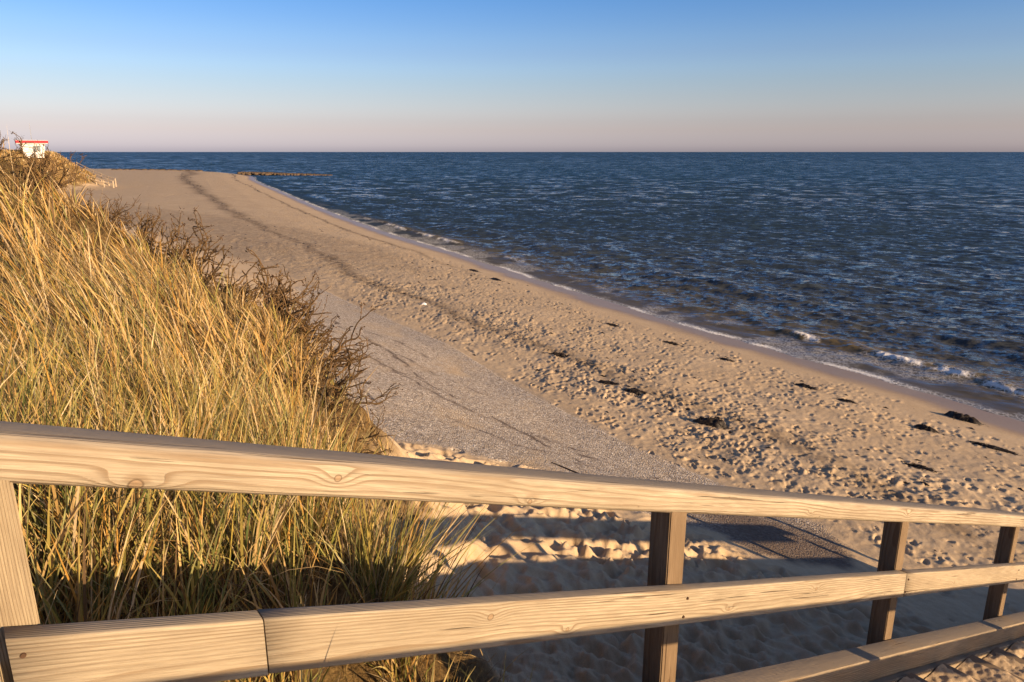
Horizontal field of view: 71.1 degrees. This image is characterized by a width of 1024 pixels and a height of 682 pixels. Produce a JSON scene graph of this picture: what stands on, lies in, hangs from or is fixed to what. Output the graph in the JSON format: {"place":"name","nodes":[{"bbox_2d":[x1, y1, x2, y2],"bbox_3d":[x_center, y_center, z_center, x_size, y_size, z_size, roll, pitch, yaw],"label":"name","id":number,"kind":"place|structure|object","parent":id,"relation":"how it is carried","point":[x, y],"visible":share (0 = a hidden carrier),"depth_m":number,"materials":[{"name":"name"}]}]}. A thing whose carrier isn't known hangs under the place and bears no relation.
{"place":"outdoors","nodes":[
{"label":"outdoors","id":0,"kind":"place"},
{"bbox_2d":[0,152,1023,681],"bbox_3d":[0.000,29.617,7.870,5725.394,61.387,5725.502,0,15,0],"label":"sand ground","id":1,"kind":"structure","parent":0,"point":[496,400],"depth_m":14.84,"materials":[{"name":"beige sand"}]},
{"bbox_2d":[0,132,35,163],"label":"dry shrub","id":2,"kind":"object","parent":1,"relation":"on","point":[2,142],"visible":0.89,"depth_m":9.29,"materials":[{"name":"brown plant"}]},
{"bbox_2d":[15,125,47,157],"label":"lifeguard hut","id":3,"kind":"object","parent":1,"relation":"on","point":[39,143],"visible":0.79,"depth_m":108.13,"materials":[{"name":"white paint"}]},
{"bbox_2d":[32,145,41,151],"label":"window","id":4,"kind":"structure","parent":3,"relation":"in","point":[39,148],"depth_m":108.50,"materials":[{"name":"white paint"}]},
{"bbox_2d":[10,131,73,188],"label":"dry shrub","id":5,"kind":"object","parent":1,"relation":"on","point":[41,166],"visible":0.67,"depth_m":9.01,"materials":[{"name":"brown plant"}]},
{"bbox_2d":[7,152,86,200],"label":"dry shrub","id":6,"kind":"object","parent":1,"relation":"on","point":[47,178],"visible":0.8,"depth_m":8.75,"materials":[{"name":"brown plant"}]},
{"bbox_2d":[0,149,95,184],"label":"dune grass","id":7,"kind":"structure","parent":1,"relation":"on","point":[53,154],"depth_m":113.30,"materials":[{"name":"beige plant"}]},
{"bbox_2d":[79,188,113,212],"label":"dry shrub","id":8,"kind":"object","parent":1,"relation":"on","point":[90,194],"visible":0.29,"depth_m":9.11,"materials":[{"name":"brown plant"}]},
{"bbox_2d":[76,162,116,186],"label":"wooden fence","id":9,"kind":"object","parent":1,"relation":"on","point":[93,171],"visible":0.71,"depth_m":117.57,"materials":[{"name":"brown wood"}]},
{"bbox_2d":[81,172,113,187],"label":"wooden fence","id":10,"kind":"object","parent":1,"relation":"on","point":[101,179],"visible":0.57,"depth_m":114.02,"materials":[{"name":"brown wood"}]},
{"bbox_2d":[81,193,149,235],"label":"dry shrub","id":11,"kind":"object","parent":1,"relation":"on","point":[115,214],"visible":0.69,"depth_m":8.87,"materials":[{"name":"brown plant"}]},
{"bbox_2d":[111,169,202,170],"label":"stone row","id":12,"kind":"object","parent":1,"relation":"on","point":[156,169],"visible":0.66,"depth_m":227.23,"materials":[{"name":"stone"}]},
{"bbox_2d":[132,203,210,262],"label":"dry shrub","id":13,"kind":"object","parent":1,"relation":"on","point":[145,226],"visible":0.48,"depth_m":9.12,"materials":[{"name":"brown plant"}]},
{"bbox_2d":[136,214,209,277],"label":"dry shrub","id":14,"kind":"object","parent":1,"relation":"on","point":[151,244],"visible":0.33,"depth_m":8.72,"materials":[{"name":"brown plant"}]},
{"bbox_2d":[164,206,260,296],"bbox_3d":[-3.698,-0.972,8.585,1.087,1.218,1.199,8,17,27],"label":"dry shrub","id":15,"kind":"object","parent":1,"relation":"on","point":[204,257],"visible":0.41,"depth_m":8.66,"materials":[{"name":"brown plant"}]},
{"bbox_2d":[183,241,269,304],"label":"dry shrub","id":16,"kind":"object","parent":1,"relation":"on","point":[225,277],"visible":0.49,"depth_m":7.90,"materials":[{"name":"brown plant"}]},
{"bbox_2d":[0,131,555,681],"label":"dune grass","id":17,"kind":"structure","parent":1,"relation":"on","point":[136,321],"depth_m":3.29,"materials":[{"name":"yellow plant"}]},
{"bbox_2d":[233,269,331,334],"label":"dry shrub","id":18,"kind":"object","parent":1,"relation":"on","point":[302,314],"visible":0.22,"depth_m":8.11,"materials":[{"name":"brown plant"}]},
{"bbox_2d":[238,265,327,327],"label":"dry shrub","id":19,"kind":"object","parent":1,"relation":"on","point":[276,286],"visible":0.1,"depth_m":8.81,"materials":[{"name":"brown plant"}]},
{"bbox_2d":[237,171,329,175],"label":"stone groyne","id":20,"kind":"object","parent":1,"relation":"on","point":[259,173],"visible":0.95,"depth_m":220.45,"materials":[{"name":"stone"}]},
{"bbox_2d":[242,247,343,351],"bbox_3d":[-2.157,-0.379,6.998,0.972,1.090,1.073,-7,16,-24],"label":"dry shrub","id":21,"kind":"object","parent":1,"relation":"on","point":[281,309],"visible":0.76,"depth_m":6.92,"materials":[{"name":"brown plant"}]},
{"bbox_2d":[254,297,386,374],"bbox_3d":[-2.138,0.014,7.946,1.597,1.136,0.587,1,15,4],"label":"dry shrub","id":22,"kind":"object","parent":1,"relation":"on","point":[343,343],"visible":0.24,"depth_m":7.80,"materials":[{"name":"brown plant"}]},
{"bbox_2d":[284,314,378,400],"bbox_3d":[-1.709,0.119,6.482,0.910,0.788,0.710,-5,16,-20],"label":"dry shrub","id":23,"kind":"object","parent":1,"relation":"on","point":[340,360],"visible":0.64,"depth_m":6.49,"materials":[{"name":"brown plant"}]},
{"bbox_2d":[272,332,402,428],"bbox_3d":[-1.543,0.377,5.816,0.947,0.777,1.069,8,17,27],"label":"dry shrub","id":24,"kind":"object","parent":1,"relation":"on","point":[340,383],"visible":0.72,"depth_m":5.88,"materials":[{"name":"brown plant"}]},
{"bbox_2d":[316,395,394,455],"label":"dry shrub","id":25,"kind":"object","parent":1,"relation":"on","point":[358,439],"visible":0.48,"depth_m":5.31,"materials":[{"name":"brown plant"}]},
{"bbox_2d":[301,641,416,681],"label":"grass tuft","id":26,"kind":"object","parent":1,"relation":"on","point":[302,677],"visible":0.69,"depth_m":1.60,"materials":[{"name":"plant"}]},
{"bbox_2d":[257,444,493,602],"bbox_3d":[-0.492,0.711,2.643,0.931,0.577,0.910,0,15,0],"label":"grass tuft","id":27,"kind":"object","parent":1,"relation":"on","point":[410,562],"visible":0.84,"depth_m":2.62,"materials":[{"name":"green plant"}]},
{"bbox_2d":[358,505,544,599],"bbox_3d":[-0.212,0.906,2.697,0.748,0.539,0.798,0,15,0],"label":"grass tuft","id":28,"kind":"object","parent":1,"relation":"on","point":[442,589],"visible":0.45,"depth_m":2.82,"materials":[{"name":"plant"}]},
{"bbox_2d":[410,521,542,653],"bbox_3d":[-0.169,0.996,2.902,0.702,0.547,0.662,-6,16,-22],"label":"grass tuft","id":29,"kind":"object","parent":1,"relation":"on","point":[471,578],"visible":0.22,"depth_m":2.96,"materials":[{"name":"plant"}]},
{"bbox_2d":[0,421,1023,681],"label":"wooden railing","id":30,"kind":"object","parent":1,"relation":"on","point":[218,647],"depth_m":1.81,"materials":[{"name":"brown wood"}]},
{"bbox_2d":[899,641,1023,681],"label":"drifted sand","id":31,"kind":"structure","parent":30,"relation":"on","point":[969,668],"depth_m":4.13,"materials":[{"name":"beige sand"}]},
{"bbox_2d":[550,352,568,357],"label":"seaweed heap","id":32,"kind":"object","parent":1,"relation":"on","point":[560,355],"visible":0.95,"depth_m":21.76,"materials":[{"name":"black plant"}]},
{"bbox_2d":[551,462,577,472],"bbox_3d":[0.921,2.015,11.170,0.801,0.052,0.024,13,20,40],"label":"driftwood stick","id":33,"kind":"object","parent":1,"relation":"on","point":[565,468],"visible":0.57,"depth_m":11.22,"materials":[{"name":"wood"}]},
{"bbox_2d":[123,173,1023,551],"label":"seaweed scraps","id":34,"kind":"object","parent":1,"relation":"on","point":[607,357],"visible":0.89,"depth_m":21.23,"materials":[{"name":"brown plant"}]},
{"bbox_2d":[597,379,619,385],"bbox_3d":[2.512,1.078,19.001,0.816,0.181,0.490,10,18,33],"label":"seaweed heap","id":35,"kind":"object","parent":1,"relation":"on","point":[604,382],"visible":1,"depth_m":18.96,"materials":[{"name":"black plant"}]},
{"bbox_2d":[601,322,619,326],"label":"seaweed heap","id":36,"kind":"object","parent":1,"relation":"on","point":[612,324],"visible":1,"depth_m":27.69,"materials":[{"name":"black plant"}]},
{"bbox_2d":[622,387,652,394],"bbox_3d":[3.151,1.276,18.363,0.928,0.162,0.477,12,19,39],"label":"seaweed heap","id":37,"kind":"object","parent":1,"relation":"on","point":[636,391],"visible":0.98,"depth_m":18.26,"materials":[{"name":"black plant"}]},
{"bbox_2d":[664,341,683,346],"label":"seaweed heap","id":38,"kind":"object","parent":1,"relation":"on","point":[671,342],"visible":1,"depth_m":25.16,"materials":[{"name":"black plant"}]},
{"bbox_2d":[693,416,736,431],"bbox_3d":[4.568,1.825,16.196,1.030,0.269,0.464,6,16,21],"label":"seaweed heap","id":39,"kind":"object","parent":1,"relation":"on","point":[715,422],"visible":1,"depth_m":16.11,"materials":[{"name":"black plant"}]},
{"bbox_2d":[793,383,819,390],"bbox_3d":[8.358,1.272,20.357,0.867,0.189,0.474,6,16,20],"label":"seaweed heap","id":40,"kind":"object","parent":1,"relation":"on","point":[805,385],"visible":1,"depth_m":20.32,"materials":[{"name":"black plant"}]},
{"bbox_2d":[834,397,858,404],"bbox_3d":[8.973,1.602,19.090,0.425,0.132,0.759,-8,17,-27],"label":"seaweed heap","id":41,"kind":"object","parent":1,"relation":"on","point":[844,400],"visible":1,"depth_m":19.09,"materials":[{"name":"black plant"}]},
{"bbox_2d":[900,460,937,472],"bbox_3d":[8.268,2.543,14.534,0.772,0.106,0.384,12,19,37],"label":"seaweed heap","id":42,"kind":"object","parent":1,"relation":"on","point":[918,466],"visible":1,"depth_m":14.47,"materials":[{"name":"black plant"}]},
{"bbox_2d":[909,424,944,435],"bbox_3d":[10.023,2.115,17.257,0.845,0.174,0.449,13,20,41],"label":"seaweed heap","id":43,"kind":"object","parent":1,"relation":"on","point":[924,427],"visible":1,"depth_m":17.25,"materials":[{"name":"black plant"}]},
{"bbox_2d":[942,411,985,425],"bbox_3d":[11.768,1.990,18.597,1.106,0.255,0.600,14,20,43],"label":"seaweed heap","id":44,"kind":"object","parent":1,"relation":"on","point":[961,416],"visible":1,"depth_m":18.56,"materials":[{"name":"black plant"}]},
{"bbox_2d":[951,436,1022,455],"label":"seaweed heap","id":45,"kind":"object","parent":1,"relation":"on","point":[994,447],"visible":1,"depth_m":16.29,"materials":[{"name":"black plant"}]},
{"bbox_2d":[0,0,1023,151],"label":"sky","id":46,"kind":"structure","parent":0,"point":[84,75],"materials":[{"name":"blue"}]},
{"bbox_2d":[56,152,1023,421],"bbox_3d":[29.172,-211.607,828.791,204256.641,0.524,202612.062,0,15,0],"label":"sea water","id":47,"kind":"structure","parent":0,"point":[902,268],"depth_m":63.39,"materials":[{"name":"blue liquid"}]}
]}

